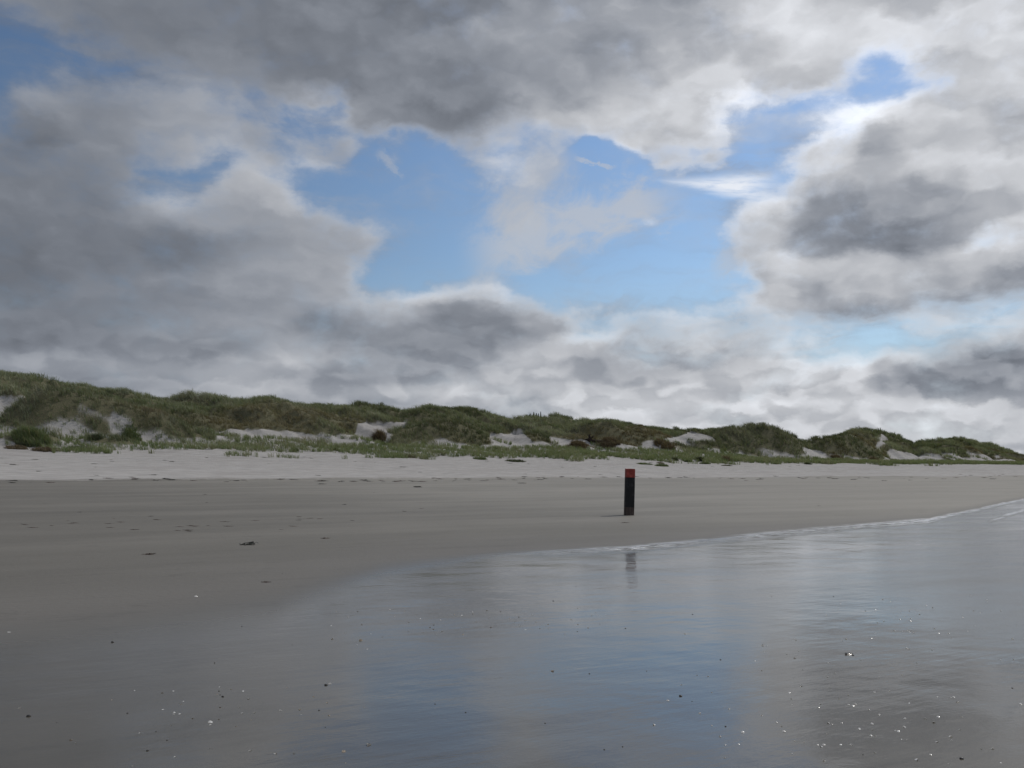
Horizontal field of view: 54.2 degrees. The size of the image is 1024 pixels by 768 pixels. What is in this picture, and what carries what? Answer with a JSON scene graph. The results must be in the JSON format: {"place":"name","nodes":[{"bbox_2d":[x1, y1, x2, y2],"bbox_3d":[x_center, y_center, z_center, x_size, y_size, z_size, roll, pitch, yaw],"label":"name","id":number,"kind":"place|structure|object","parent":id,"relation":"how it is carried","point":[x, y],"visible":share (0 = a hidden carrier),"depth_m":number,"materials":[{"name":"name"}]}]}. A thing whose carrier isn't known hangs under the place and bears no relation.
{"place":"outdoors","nodes":[
{"label":"outdoors","id":0,"kind":"place"},
{"bbox_2d":[87,432,103,439],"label":"grass tussock","id":1,"kind":"object","parent":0,"point":[99,437],"depth_m":92.47,"materials":[{"name":"green plant"}]},
{"bbox_2d":[0,499,1023,767],"bbox_3d":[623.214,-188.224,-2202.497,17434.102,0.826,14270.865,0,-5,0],"label":"water","id":2,"kind":"structure","parent":0,"point":[476,683],"depth_m":8.17,"materials":[{"name":"water"}]},
{"bbox_2d":[0,475,1023,634],"bbox_3d":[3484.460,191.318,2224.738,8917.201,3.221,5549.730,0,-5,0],"label":"damp sand","id":3,"kind":"structure","parent":0,"point":[88,568],"depth_m":28.27,"materials":[{"name":"beige sand"}]},
{"bbox_2d":[239,541,257,545],"bbox_3d":[-5.528,3.343,20.948,0.390,0.078,0.428,-5,-4,-6],"label":"seaweed clump","id":4,"kind":"object","parent":3,"relation":"on","point":[249,543],"visible":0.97,"depth_m":20.90,"materials":[{"name":"plant"}]},
{"bbox_2d":[624,469,634,514],"bbox_3d":[3.886,3.746,33.096,0.303,1.883,0.304,2,-4,-4],"label":"beach post","id":5,"kind":"object","parent":3,"relation":"on","point":[629,494],"visible":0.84,"depth_m":32.97,"materials":[{"name":"black paint"}]},
{"bbox_2d":[0,438,1023,480],"bbox_3d":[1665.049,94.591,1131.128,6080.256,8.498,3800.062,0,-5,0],"label":"dry sand","id":6,"kind":"structure","parent":0,"point":[186,464],"depth_m":90.82,"materials":[{"name":"beige sand"}]},
{"bbox_2d":[3,443,28,449],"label":"grass tussock","id":7,"kind":"object","parent":6,"relation":"on","point":[18,447],"depth_m":85.49,"materials":[{"name":"brown plant"}]},
{"bbox_2d":[14,439,31,446],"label":"grass tussock","id":8,"kind":"object","parent":6,"relation":"on","point":[24,444],"depth_m":86.97,"materials":[{"name":"green plant"}]},
{"bbox_2d":[30,446,57,451],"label":"grass tussock","id":9,"kind":"object","parent":6,"relation":"on","point":[46,449],"depth_m":84.70,"materials":[{"name":"plant"}]},
{"bbox_2d":[473,456,486,459],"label":"grass tussock","id":10,"kind":"object","parent":6,"relation":"on","point":[480,458],"depth_m":108.51,"materials":[{"name":"green plant"}]},
{"bbox_2d":[0,406,1023,465],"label":"young marram grass","id":11,"kind":"structure","parent":6,"relation":"on","point":[565,452],"depth_m":114.17,"materials":[{"name":"green plant"}]},
{"bbox_2d":[505,459,525,461],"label":"grass tussock","id":12,"kind":"object","parent":6,"relation":"on","point":[515,460],"depth_m":108.38,"materials":[{"name":"green plant"}]},
{"bbox_2d":[654,463,668,466],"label":"grass tussock","id":13,"kind":"object","parent":6,"relation":"on","point":[663,464],"depth_m":112.44,"materials":[{"name":"green plant"}]},
{"bbox_2d":[0,376,1023,464],"bbox_3d":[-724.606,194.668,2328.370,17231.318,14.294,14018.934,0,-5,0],"label":"dunes","id":14,"kind":"structure","parent":0,"point":[516,436],"depth_m":117.86,"materials":[{"name":"green plant"}]},
{"bbox_2d":[7,423,52,446],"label":"grass tussock","id":15,"kind":"object","parent":14,"relation":"on","point":[32,434],"depth_m":88.03,"materials":[{"name":"green plant"}]},
{"bbox_2d":[121,423,141,441],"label":"grass tussock","id":16,"kind":"object","parent":14,"relation":"on","point":[129,432],"depth_m":98.41,"materials":[{"name":"green plant"}]},
{"bbox_2d":[368,428,386,441],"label":"bush","id":17,"kind":"object","parent":14,"relation":"on","point":[380,434],"visible":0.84,"depth_m":119.20,"materials":[{"name":"green plant"}]},
{"bbox_2d":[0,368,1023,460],"bbox_3d":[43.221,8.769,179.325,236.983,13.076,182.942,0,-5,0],"label":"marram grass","id":18,"kind":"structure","parent":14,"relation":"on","point":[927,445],"depth_m":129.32,"materials":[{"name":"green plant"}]},
{"bbox_2d":[568,440,588,448],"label":"grass tussock","id":19,"kind":"object","parent":14,"relation":"on","point":[583,445],"depth_m":131.07,"materials":[{"name":"plant"}]},
{"bbox_2d":[585,434,599,442],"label":"bush","id":20,"kind":"object","parent":14,"relation":"on","point":[589,439],"visible":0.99,"depth_m":136.39,"materials":[{"name":"green plant"}]},
{"bbox_2d":[598,436,620,448],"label":"grass tussock","id":21,"kind":"object","parent":14,"relation":"on","point":[608,440],"depth_m":135.32,"materials":[{"name":"plant"}]},
{"bbox_2d":[653,437,675,449],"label":"grass tussock","id":22,"kind":"object","parent":14,"relation":"on","point":[670,446],"depth_m":138.19,"materials":[{"name":"plant"}]},
{"bbox_2d":[830,454,843,458],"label":"grass tussock","id":23,"kind":"object","parent":14,"relation":"on","point":[836,455],"depth_m":156.24,"materials":[{"name":"green plant"}]},
{"bbox_2d":[865,456,879,459],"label":"grass tussock","id":24,"kind":"object","parent":14,"relation":"on","point":[872,458],"depth_m":158.55,"materials":[{"name":"green plant"}]},
{"bbox_2d":[0,0,1023,453],"label":"sky","id":25,"kind":"structure","parent":0,"point":[805,218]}
]}

